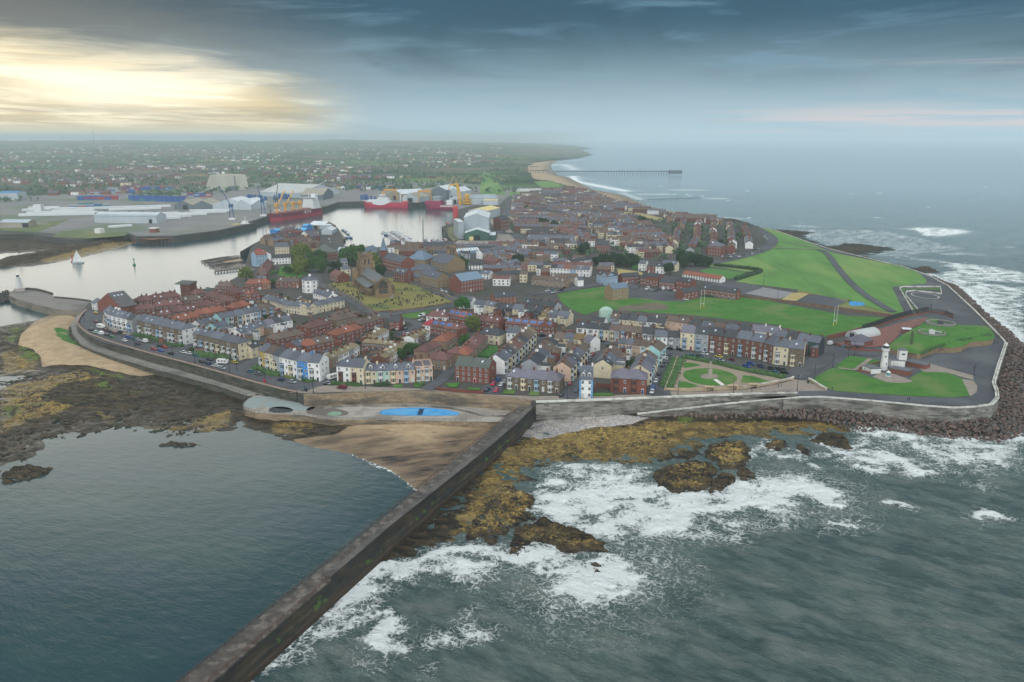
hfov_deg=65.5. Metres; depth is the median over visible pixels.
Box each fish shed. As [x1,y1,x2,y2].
[311,221,332,228]
[320,224,331,228]
[321,226,336,234]
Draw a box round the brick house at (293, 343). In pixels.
[284,337,301,350]
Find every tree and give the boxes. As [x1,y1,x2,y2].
[238,266,253,280]
[269,278,275,286]
[282,265,289,273]
[291,244,302,259]
[291,258,303,273]
[293,254,304,270]
[295,241,311,256]
[301,258,311,271]
[305,250,318,258]
[308,256,320,271]
[314,258,328,272]
[316,249,327,258]
[333,260,340,267]
[341,247,353,265]
[347,244,358,250]
[349,249,361,265]
[356,244,364,252]
[373,255,380,267]
[377,265,386,275]
[397,348,406,358]
[403,341,415,354]
[454,295,469,307]
[460,333,469,342]
[465,315,480,330]
[511,253,523,261]
[578,245,584,254]
[580,242,589,252]
[592,256,597,265]
[597,253,609,262]
[609,257,616,264]
[610,251,620,258]
[614,255,621,266]
[620,256,630,266]
[628,254,640,263]
[630,258,636,267]
[663,262,674,274]
[676,249,684,260]
[678,257,687,267]
[684,252,694,266]
[693,254,701,265]
[698,254,703,266]
[704,256,713,266]
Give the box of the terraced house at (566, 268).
[563,265,570,272]
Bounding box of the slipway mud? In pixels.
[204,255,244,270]
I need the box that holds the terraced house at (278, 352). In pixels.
[272,345,288,371]
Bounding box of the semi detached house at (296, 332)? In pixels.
[290,326,304,339]
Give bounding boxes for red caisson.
[453,206,457,221]
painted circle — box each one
[269,407,292,412]
[327,411,341,415]
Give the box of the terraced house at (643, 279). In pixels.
[640,274,647,284]
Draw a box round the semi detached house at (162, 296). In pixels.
[157,291,166,299]
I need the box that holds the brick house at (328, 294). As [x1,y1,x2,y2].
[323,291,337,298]
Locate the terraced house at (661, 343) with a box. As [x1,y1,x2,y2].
[647,337,666,358]
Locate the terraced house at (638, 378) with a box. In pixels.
[628,366,647,393]
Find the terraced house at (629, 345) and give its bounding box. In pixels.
[625,336,635,356]
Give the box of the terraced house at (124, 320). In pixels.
[122,310,133,331]
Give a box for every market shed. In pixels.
[422,241,453,247]
[456,247,479,258]
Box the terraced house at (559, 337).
[554,329,564,343]
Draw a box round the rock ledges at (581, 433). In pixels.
[382,387,1023,560]
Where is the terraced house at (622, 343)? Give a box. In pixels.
[618,335,627,352]
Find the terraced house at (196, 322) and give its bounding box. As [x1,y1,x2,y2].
[191,317,207,327]
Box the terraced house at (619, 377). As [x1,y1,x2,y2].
[610,365,629,392]
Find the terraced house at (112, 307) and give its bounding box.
[104,305,117,324]
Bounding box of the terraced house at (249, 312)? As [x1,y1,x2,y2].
[242,305,253,322]
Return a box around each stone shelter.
[704,386,714,390]
[727,384,737,389]
[748,383,758,388]
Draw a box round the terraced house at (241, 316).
[233,307,245,324]
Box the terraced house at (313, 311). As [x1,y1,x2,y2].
[302,301,316,314]
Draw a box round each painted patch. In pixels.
[244,396,314,410]
[306,407,348,415]
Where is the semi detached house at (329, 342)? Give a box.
[321,332,334,350]
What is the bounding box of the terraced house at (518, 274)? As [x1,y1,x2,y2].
[515,270,519,279]
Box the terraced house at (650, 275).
[646,272,654,285]
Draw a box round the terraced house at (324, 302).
[318,297,329,311]
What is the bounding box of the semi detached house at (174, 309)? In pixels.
[170,304,178,315]
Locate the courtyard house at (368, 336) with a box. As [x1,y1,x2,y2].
[361,332,376,346]
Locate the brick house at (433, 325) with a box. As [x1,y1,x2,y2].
[430,318,441,334]
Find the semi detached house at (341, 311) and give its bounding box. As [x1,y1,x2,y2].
[329,308,343,316]
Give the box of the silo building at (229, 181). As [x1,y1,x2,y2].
[205,174,248,190]
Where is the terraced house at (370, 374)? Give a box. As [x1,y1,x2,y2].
[365,360,377,383]
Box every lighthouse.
[14,274,24,291]
[880,343,889,370]
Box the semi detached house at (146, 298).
[143,293,152,304]
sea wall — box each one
[76,309,297,401]
[304,391,531,410]
[536,392,797,419]
[637,342,1007,425]
[760,227,1005,342]
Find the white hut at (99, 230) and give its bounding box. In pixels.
[94,228,104,232]
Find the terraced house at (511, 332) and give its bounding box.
[506,326,521,341]
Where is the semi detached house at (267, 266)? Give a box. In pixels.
[259,262,270,274]
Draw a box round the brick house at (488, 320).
[485,314,495,327]
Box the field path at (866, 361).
[853,358,871,369]
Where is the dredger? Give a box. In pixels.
[231,221,249,224]
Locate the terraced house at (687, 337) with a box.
[680,323,696,349]
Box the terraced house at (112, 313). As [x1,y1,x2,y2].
[108,307,120,327]
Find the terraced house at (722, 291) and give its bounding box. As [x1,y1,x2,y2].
[719,286,726,298]
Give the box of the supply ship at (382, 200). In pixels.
[363,189,408,207]
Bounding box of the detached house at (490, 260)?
[483,256,502,264]
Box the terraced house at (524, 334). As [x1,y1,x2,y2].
[513,329,531,351]
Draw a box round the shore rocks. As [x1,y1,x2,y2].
[0,369,798,531]
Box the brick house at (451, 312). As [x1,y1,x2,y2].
[448,308,457,321]
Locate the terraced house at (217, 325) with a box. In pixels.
[207,319,227,331]
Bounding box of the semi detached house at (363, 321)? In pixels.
[351,315,369,331]
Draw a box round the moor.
[706,228,926,313]
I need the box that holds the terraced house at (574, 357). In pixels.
[560,350,579,371]
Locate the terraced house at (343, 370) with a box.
[336,355,353,381]
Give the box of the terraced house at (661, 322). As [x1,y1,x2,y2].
[656,316,667,327]
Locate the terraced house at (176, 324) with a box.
[170,319,183,342]
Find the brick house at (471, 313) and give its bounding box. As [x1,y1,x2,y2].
[464,310,478,325]
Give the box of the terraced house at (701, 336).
[694,325,710,351]
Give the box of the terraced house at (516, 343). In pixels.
[504,338,522,360]
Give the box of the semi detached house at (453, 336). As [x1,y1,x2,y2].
[439,328,456,345]
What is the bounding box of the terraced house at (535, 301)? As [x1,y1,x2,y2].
[531,298,542,305]
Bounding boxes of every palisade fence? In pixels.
[862,307,928,328]
[929,308,953,317]
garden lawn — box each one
[446,382,460,386]
[467,387,479,389]
[503,389,514,393]
[529,391,539,394]
[593,393,613,394]
[679,381,697,387]
[683,368,736,385]
[684,363,700,367]
[741,375,767,382]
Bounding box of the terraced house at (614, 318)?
[610,310,620,323]
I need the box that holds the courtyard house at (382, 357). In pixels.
[372,350,389,362]
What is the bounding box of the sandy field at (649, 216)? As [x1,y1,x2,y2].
[624,212,661,220]
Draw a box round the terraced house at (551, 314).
[546,308,559,322]
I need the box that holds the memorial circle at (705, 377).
[701,373,717,378]
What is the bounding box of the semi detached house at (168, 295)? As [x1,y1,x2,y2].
[164,290,173,299]
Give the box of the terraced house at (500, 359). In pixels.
[489,349,508,374]
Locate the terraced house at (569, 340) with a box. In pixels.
[564,330,575,348]
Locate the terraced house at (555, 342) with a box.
[539,334,565,352]
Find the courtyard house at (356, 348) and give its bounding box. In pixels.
[344,340,359,356]
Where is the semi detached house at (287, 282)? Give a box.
[283,275,291,287]
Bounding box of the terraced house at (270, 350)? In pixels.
[264,343,280,370]
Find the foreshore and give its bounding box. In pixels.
[0,315,491,489]
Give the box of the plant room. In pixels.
[889,365,912,375]
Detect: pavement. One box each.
[323,390,650,399]
[670,379,824,394]
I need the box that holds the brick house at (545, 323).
[539,319,554,334]
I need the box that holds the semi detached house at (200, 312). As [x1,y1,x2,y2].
[194,306,204,318]
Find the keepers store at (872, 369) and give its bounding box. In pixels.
[862,364,881,373]
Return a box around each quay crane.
[219,186,234,219]
[257,186,266,215]
[274,184,279,210]
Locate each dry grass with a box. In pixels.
[782,293,806,300]
[798,290,892,313]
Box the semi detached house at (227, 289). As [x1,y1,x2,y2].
[224,285,234,294]
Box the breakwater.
[176,406,534,681]
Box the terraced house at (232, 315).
[225,309,237,325]
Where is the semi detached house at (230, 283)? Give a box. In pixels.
[227,280,234,286]
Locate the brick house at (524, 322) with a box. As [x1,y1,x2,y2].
[520,317,530,328]
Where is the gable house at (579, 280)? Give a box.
[575,276,583,285]
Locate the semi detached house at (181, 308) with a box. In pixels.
[177,303,185,313]
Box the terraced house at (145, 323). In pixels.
[141,313,154,334]
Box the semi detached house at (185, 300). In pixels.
[180,294,190,304]
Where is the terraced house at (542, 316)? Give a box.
[537,307,551,319]
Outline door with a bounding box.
[474,235,479,239]
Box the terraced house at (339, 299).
[333,294,344,307]
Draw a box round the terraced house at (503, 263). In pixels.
[496,261,508,264]
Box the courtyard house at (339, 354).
[327,348,343,363]
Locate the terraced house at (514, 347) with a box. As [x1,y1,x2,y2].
[505,340,519,363]
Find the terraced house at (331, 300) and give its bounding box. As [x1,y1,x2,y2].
[326,295,336,309]
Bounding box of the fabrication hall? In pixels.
[464,209,490,237]
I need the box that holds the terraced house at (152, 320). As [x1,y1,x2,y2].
[147,314,160,335]
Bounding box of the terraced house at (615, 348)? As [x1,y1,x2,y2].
[602,342,629,359]
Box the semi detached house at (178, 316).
[168,311,183,320]
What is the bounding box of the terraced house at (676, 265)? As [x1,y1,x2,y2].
[670,261,678,271]
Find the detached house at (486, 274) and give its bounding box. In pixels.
[480,270,492,278]
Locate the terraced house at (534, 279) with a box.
[531,275,538,285]
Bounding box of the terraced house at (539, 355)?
[525,348,545,361]
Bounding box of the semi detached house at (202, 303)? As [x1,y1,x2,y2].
[195,298,206,307]
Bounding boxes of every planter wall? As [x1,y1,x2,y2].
[899,287,914,312]
[900,286,941,292]
[905,290,941,312]
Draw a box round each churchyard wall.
[325,285,453,311]
[393,277,455,298]
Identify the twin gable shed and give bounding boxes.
[174,198,202,209]
[193,198,219,208]
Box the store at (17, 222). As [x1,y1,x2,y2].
[0,219,36,226]
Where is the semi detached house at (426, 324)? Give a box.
[422,317,433,330]
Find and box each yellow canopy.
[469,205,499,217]
[483,199,497,204]
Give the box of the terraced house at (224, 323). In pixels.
[219,318,233,332]
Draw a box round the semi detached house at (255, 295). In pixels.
[248,287,260,300]
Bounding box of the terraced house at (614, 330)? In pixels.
[609,322,621,341]
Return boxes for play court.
[746,287,792,298]
[797,295,848,306]
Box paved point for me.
[962,379,976,395]
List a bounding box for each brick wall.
[699,294,780,301]
[768,297,896,316]
[827,327,861,339]
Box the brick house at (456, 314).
[452,308,462,322]
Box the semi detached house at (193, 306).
[190,302,198,309]
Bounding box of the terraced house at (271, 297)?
[266,294,276,303]
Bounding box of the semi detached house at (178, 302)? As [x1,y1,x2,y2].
[175,297,183,305]
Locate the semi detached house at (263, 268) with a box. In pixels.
[257,265,269,276]
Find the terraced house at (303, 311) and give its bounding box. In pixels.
[299,300,311,315]
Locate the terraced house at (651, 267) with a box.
[647,262,656,272]
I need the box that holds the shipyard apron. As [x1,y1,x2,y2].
[454,218,514,243]
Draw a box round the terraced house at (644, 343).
[640,337,649,352]
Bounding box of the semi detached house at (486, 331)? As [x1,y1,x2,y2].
[480,325,492,343]
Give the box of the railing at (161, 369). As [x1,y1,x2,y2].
[70,325,247,394]
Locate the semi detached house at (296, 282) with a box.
[291,275,301,287]
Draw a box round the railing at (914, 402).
[785,341,1006,406]
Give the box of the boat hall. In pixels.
[97,290,136,311]
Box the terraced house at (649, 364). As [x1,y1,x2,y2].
[631,356,653,380]
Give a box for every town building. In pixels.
[251,250,266,266]
[254,248,270,260]
[274,242,288,253]
[313,244,337,259]
[493,216,508,230]
[618,237,629,246]
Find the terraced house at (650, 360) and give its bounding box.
[633,353,655,377]
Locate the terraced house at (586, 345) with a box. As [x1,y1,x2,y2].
[571,338,590,360]
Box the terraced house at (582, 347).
[569,341,587,361]
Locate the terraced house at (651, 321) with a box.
[646,315,657,327]
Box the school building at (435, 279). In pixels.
[420,269,448,287]
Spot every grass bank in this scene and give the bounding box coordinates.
[0,219,67,232]
[53,230,127,238]
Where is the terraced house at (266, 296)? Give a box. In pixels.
[262,292,271,302]
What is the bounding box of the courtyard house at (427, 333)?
[417,326,429,340]
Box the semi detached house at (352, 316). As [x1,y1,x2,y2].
[346,309,357,323]
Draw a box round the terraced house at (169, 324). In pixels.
[164,318,177,342]
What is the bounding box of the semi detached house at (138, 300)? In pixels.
[134,294,145,304]
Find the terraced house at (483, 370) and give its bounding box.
[472,356,495,383]
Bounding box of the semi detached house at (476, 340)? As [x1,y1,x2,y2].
[462,333,482,353]
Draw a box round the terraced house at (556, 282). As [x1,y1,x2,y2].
[553,277,561,287]
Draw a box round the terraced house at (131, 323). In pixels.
[126,312,140,332]
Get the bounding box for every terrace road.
[600,340,789,377]
[780,347,845,378]
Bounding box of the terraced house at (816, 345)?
[807,333,824,357]
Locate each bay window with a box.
[167,332,170,342]
[170,332,174,342]
[178,334,182,343]
[193,338,196,346]
[204,341,208,351]
[210,342,213,352]
[215,343,218,352]
[220,345,224,353]
[226,346,230,357]
[230,316,233,324]
[232,348,236,359]
[238,314,241,324]
[246,313,249,322]
[254,311,257,321]
[258,356,261,366]
[265,358,268,368]
[269,307,272,315]
[272,360,276,370]
[280,362,284,375]
[288,365,292,376]
[297,367,302,379]
[309,368,313,379]
[338,371,342,381]
[351,372,356,382]
[365,370,370,383]
[378,370,382,382]
[391,369,395,383]
[403,369,408,382]
[416,367,420,381]
[424,367,428,380]
[505,359,507,373]
[507,376,511,389]
[509,356,511,370]
[513,352,515,366]
[520,347,522,360]
[520,377,525,390]
[523,344,525,356]
[534,332,536,344]
[534,378,538,391]
[547,380,552,392]
[571,366,573,378]
[574,363,576,377]
[577,360,579,371]
[599,329,602,339]
[610,330,613,341]
[613,377,618,392]
[631,378,636,393]
[649,370,652,384]
[668,337,672,346]
[682,337,686,349]
[696,339,700,350]
[710,340,714,352]
[724,342,728,353]
[737,344,742,356]
[751,346,755,358]
[763,348,767,361]
[774,352,779,364]
[789,354,795,366]
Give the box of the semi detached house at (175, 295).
[171,289,180,298]
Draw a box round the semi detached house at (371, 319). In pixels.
[365,313,376,329]
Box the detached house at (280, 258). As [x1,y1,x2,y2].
[271,254,290,263]
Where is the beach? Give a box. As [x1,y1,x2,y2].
[527,160,676,213]
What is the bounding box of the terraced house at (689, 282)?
[683,277,696,287]
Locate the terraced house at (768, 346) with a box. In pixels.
[762,336,782,363]
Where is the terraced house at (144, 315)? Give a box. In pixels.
[137,311,149,333]
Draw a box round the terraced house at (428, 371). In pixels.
[420,353,432,380]
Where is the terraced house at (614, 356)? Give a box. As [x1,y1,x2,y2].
[598,348,625,367]
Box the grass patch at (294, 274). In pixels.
[278,265,307,277]
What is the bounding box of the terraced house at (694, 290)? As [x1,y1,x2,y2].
[687,286,698,298]
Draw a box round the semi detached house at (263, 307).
[257,301,268,317]
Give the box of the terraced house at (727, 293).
[724,287,732,298]
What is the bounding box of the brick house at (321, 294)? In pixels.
[318,290,328,299]
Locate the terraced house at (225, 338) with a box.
[220,332,233,354]
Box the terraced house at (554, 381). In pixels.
[546,368,564,393]
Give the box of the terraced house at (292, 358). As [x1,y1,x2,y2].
[287,349,304,378]
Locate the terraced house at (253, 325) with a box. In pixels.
[248,320,259,330]
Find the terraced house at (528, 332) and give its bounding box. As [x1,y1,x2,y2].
[516,326,533,347]
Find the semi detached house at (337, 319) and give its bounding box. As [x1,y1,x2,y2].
[328,312,343,327]
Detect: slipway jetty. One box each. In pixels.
[201,256,229,261]
[204,257,238,264]
[209,261,245,266]
[214,268,239,272]
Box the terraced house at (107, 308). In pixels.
[103,304,113,322]
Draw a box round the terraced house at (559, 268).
[557,264,563,272]
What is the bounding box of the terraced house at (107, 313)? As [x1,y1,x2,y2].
[106,306,116,325]
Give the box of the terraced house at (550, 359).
[529,344,555,366]
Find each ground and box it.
[0,153,1003,420]
[671,359,789,390]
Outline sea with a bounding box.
[0,139,1023,681]
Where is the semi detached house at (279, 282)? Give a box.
[275,275,283,287]
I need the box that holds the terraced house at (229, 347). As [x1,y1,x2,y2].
[226,333,238,358]
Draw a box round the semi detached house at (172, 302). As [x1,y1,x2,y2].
[168,297,175,307]
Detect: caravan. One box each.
[96,323,104,327]
[216,358,228,363]
[326,372,336,379]
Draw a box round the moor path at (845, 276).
[816,249,897,311]
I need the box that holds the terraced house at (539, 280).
[537,275,543,285]
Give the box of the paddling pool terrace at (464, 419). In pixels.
[242,394,510,427]
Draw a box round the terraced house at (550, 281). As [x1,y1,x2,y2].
[548,276,554,286]
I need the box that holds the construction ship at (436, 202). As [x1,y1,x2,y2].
[425,183,471,209]
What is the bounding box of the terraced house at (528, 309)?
[524,303,536,318]
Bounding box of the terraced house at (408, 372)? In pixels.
[402,359,414,382]
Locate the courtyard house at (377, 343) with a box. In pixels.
[374,337,383,351]
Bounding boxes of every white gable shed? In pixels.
[212,196,246,208]
[233,197,266,209]
[251,200,266,208]
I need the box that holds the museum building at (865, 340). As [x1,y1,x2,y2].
[844,334,873,346]
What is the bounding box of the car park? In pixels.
[628,287,685,301]
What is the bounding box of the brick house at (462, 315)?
[458,309,468,324]
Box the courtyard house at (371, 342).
[368,337,377,351]
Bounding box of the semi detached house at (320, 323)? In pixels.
[313,317,325,333]
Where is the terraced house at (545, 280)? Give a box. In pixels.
[542,276,549,286]
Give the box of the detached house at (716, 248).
[708,242,725,255]
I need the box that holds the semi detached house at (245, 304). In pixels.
[238,298,250,307]
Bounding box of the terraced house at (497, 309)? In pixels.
[493,301,506,315]
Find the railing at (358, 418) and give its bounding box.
[242,398,455,420]
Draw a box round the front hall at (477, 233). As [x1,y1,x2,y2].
[465,227,489,239]
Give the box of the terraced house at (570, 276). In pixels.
[567,273,572,282]
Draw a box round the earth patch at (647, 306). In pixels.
[617,303,668,310]
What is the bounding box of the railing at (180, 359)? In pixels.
[77,322,292,389]
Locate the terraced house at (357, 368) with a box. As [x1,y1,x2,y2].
[350,356,370,384]
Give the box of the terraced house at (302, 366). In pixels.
[296,350,313,379]
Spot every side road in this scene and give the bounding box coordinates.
[172,343,192,349]
[236,357,258,368]
[293,378,336,391]
[421,331,480,389]
[481,372,508,393]
[521,335,547,360]
[559,349,602,398]
[645,353,681,395]
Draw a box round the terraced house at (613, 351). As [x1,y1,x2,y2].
[600,345,626,366]
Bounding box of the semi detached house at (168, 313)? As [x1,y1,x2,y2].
[165,306,172,317]
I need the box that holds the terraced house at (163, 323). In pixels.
[158,317,171,340]
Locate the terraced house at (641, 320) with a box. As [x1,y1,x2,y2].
[637,314,647,326]
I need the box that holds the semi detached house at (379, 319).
[372,311,383,325]
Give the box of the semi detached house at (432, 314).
[426,308,437,320]
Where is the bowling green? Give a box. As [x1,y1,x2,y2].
[700,268,745,278]
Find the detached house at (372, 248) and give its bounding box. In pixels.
[363,245,376,253]
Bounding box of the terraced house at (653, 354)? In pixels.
[637,347,658,370]
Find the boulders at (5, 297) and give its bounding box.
[0,289,14,302]
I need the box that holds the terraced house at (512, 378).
[505,365,521,389]
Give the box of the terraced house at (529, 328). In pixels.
[521,324,536,344]
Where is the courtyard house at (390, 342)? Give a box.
[386,338,396,347]
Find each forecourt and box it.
[102,320,130,334]
[289,385,423,392]
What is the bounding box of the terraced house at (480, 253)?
[476,249,485,258]
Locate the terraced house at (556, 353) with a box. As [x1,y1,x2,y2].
[533,341,560,362]
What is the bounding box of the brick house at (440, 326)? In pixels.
[436,319,448,335]
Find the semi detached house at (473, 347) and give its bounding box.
[461,340,477,356]
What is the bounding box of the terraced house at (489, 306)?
[485,300,497,313]
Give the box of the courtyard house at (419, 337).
[413,330,421,344]
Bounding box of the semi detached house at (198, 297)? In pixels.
[194,292,201,301]
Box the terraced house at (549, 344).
[535,337,561,357]
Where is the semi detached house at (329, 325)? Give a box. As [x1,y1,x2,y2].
[321,316,333,331]
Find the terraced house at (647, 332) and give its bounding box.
[641,325,654,339]
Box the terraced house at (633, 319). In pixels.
[628,313,638,325]
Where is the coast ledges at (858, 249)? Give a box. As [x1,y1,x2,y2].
[723,218,1023,386]
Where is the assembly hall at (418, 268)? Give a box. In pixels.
[410,264,439,273]
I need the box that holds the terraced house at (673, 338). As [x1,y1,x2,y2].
[667,329,679,348]
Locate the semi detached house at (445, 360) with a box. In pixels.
[436,349,453,369]
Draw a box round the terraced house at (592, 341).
[583,333,600,352]
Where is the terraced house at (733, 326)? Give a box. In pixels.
[725,323,739,329]
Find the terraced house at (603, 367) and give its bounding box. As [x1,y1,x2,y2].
[593,354,613,378]
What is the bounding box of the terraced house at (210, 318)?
[207,314,215,322]
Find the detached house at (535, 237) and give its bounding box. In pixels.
[527,236,543,239]
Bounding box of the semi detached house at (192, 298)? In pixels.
[188,293,196,303]
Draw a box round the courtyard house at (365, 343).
[362,336,371,351]
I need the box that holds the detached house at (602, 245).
[595,240,609,252]
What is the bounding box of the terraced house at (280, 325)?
[271,314,286,331]
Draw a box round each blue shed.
[270,228,280,233]
[302,224,312,229]
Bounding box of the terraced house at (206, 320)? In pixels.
[201,316,210,324]
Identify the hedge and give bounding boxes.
[131,332,164,341]
[163,341,184,346]
[192,350,229,358]
[250,364,280,375]
[270,270,278,274]
[301,378,316,382]
[329,380,361,386]
[374,380,389,386]
[414,382,424,385]
[448,342,463,349]
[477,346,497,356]
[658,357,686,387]
[682,354,785,378]
[714,263,762,279]
[921,333,991,353]
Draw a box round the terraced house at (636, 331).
[630,324,643,338]
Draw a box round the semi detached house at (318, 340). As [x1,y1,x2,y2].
[312,334,325,351]
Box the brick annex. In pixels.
[905,359,930,368]
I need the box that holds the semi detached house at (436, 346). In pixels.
[427,341,441,350]
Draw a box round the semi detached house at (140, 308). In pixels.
[134,302,145,314]
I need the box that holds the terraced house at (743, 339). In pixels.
[735,329,754,357]
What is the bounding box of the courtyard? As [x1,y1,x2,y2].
[380,314,422,333]
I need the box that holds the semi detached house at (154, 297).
[149,292,159,303]
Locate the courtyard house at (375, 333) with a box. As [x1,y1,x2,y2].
[372,330,380,338]
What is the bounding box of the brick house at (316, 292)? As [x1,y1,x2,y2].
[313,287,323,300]
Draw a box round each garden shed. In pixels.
[194,347,204,350]
[335,340,341,345]
[360,349,366,354]
[369,348,379,353]
[407,354,415,360]
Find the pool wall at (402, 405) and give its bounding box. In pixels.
[324,404,509,416]
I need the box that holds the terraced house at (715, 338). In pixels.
[708,326,725,352]
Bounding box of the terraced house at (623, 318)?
[619,313,629,324]
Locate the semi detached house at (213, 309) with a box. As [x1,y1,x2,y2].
[209,304,219,315]
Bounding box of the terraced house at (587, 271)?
[583,266,591,276]
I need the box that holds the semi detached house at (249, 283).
[245,278,253,288]
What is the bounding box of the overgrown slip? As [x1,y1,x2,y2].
[447,227,457,240]
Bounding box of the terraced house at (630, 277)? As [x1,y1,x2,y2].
[627,272,634,283]
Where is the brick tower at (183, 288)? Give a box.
[175,280,196,296]
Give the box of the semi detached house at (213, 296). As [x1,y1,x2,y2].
[209,291,220,302]
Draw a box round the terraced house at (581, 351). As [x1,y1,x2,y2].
[565,344,585,364]
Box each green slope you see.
[480,172,505,194]
[535,181,562,187]
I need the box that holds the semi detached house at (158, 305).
[153,299,162,312]
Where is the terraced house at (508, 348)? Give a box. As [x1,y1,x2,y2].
[495,343,516,367]
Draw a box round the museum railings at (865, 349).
[830,340,882,351]
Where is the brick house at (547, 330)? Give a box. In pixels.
[543,319,555,335]
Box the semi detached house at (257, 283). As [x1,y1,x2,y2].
[254,277,261,289]
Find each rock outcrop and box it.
[2,464,52,483]
[159,441,199,447]
[466,490,534,540]
[484,536,498,544]
[509,516,607,555]
[590,562,601,572]
[652,460,717,493]
[704,439,751,469]
[708,471,735,493]
[737,466,755,480]
[765,439,789,451]
[796,444,810,455]
[810,432,853,449]
[918,266,939,272]
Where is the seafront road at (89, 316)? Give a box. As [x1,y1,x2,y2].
[81,310,323,393]
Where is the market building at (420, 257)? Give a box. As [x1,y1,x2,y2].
[409,250,434,265]
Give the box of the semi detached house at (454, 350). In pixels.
[447,344,460,362]
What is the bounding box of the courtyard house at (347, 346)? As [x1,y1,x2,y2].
[338,343,354,356]
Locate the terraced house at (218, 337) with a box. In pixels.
[215,330,227,353]
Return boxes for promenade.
[71,314,266,400]
[651,228,1003,405]
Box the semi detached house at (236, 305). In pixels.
[224,299,242,311]
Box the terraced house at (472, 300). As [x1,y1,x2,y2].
[459,296,475,308]
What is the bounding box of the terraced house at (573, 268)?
[570,265,577,272]
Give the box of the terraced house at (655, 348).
[643,340,663,364]
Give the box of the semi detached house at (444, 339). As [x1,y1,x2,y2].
[431,331,451,349]
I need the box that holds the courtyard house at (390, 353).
[380,348,393,362]
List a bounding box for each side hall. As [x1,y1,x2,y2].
[454,219,463,238]
[490,232,495,239]
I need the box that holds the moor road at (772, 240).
[696,231,777,265]
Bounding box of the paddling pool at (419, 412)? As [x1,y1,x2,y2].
[380,408,459,415]
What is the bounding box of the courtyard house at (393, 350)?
[383,345,397,361]
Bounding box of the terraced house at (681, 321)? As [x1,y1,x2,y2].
[677,316,692,333]
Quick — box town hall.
[378,238,414,271]
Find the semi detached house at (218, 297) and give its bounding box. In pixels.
[215,293,225,305]
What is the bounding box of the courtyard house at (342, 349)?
[334,345,348,358]
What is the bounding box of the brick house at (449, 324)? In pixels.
[443,320,455,331]
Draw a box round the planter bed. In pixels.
[901,288,939,312]
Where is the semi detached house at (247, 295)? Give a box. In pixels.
[245,287,256,300]
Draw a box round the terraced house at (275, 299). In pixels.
[271,296,281,308]
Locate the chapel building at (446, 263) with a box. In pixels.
[430,253,464,272]
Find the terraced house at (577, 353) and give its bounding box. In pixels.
[563,347,582,364]
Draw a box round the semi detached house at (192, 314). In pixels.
[188,309,199,321]
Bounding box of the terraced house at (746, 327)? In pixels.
[738,323,751,330]
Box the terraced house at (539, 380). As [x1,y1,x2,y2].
[532,367,548,391]
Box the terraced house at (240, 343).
[232,334,251,359]
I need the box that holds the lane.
[827,347,915,359]
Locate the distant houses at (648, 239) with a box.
[0,144,752,285]
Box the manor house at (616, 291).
[604,282,628,300]
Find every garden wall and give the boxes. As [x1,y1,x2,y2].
[437,385,484,393]
[594,383,610,392]
[665,386,738,390]
[742,376,794,388]
[808,378,826,390]
[858,361,880,373]
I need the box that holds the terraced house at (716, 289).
[713,286,720,297]
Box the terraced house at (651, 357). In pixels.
[634,350,656,373]
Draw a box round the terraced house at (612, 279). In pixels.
[602,271,617,284]
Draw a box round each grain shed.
[260,183,338,197]
[301,188,333,199]
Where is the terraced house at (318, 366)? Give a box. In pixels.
[307,351,329,380]
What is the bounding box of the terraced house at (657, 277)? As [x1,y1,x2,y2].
[652,273,663,286]
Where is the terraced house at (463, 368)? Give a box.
[455,354,475,382]
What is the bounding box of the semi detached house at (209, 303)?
[204,298,214,306]
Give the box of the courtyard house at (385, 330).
[376,326,388,339]
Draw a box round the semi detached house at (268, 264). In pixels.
[261,260,272,270]
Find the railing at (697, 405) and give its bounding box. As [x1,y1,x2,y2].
[641,389,788,417]
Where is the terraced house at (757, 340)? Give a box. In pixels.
[749,332,769,359]
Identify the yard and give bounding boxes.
[0,181,512,235]
[705,281,761,293]
[834,317,927,346]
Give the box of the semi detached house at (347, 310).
[344,306,356,314]
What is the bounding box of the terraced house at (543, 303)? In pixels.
[539,299,549,306]
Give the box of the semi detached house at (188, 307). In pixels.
[183,302,191,311]
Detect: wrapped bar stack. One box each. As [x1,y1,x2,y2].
[18,212,95,216]
[21,208,52,210]
[26,211,98,212]
[33,204,43,210]
[47,207,75,209]
[51,209,94,210]
[76,205,139,208]
[98,205,170,209]
[108,224,131,227]
[109,207,160,210]
[162,211,187,213]
[166,212,206,215]
[166,214,191,217]
[166,216,180,219]
[180,210,226,212]
[189,209,230,211]
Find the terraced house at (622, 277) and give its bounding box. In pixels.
[618,273,628,283]
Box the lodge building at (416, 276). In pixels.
[413,273,419,281]
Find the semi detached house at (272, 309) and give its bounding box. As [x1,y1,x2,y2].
[265,300,275,315]
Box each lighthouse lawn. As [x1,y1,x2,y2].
[811,368,969,396]
[835,356,867,370]
[860,359,880,369]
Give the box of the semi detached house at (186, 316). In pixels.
[180,310,191,323]
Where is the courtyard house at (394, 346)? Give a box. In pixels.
[388,343,401,358]
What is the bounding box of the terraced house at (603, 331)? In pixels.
[598,321,610,340]
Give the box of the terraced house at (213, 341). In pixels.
[210,329,222,352]
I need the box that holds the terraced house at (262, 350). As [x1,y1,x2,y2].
[258,340,273,366]
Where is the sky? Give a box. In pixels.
[0,0,1023,139]
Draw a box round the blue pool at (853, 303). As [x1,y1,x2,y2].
[849,301,864,305]
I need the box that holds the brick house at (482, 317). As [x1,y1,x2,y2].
[479,312,488,329]
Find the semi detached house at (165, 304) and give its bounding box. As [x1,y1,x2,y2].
[161,298,169,308]
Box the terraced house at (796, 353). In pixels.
[787,338,805,366]

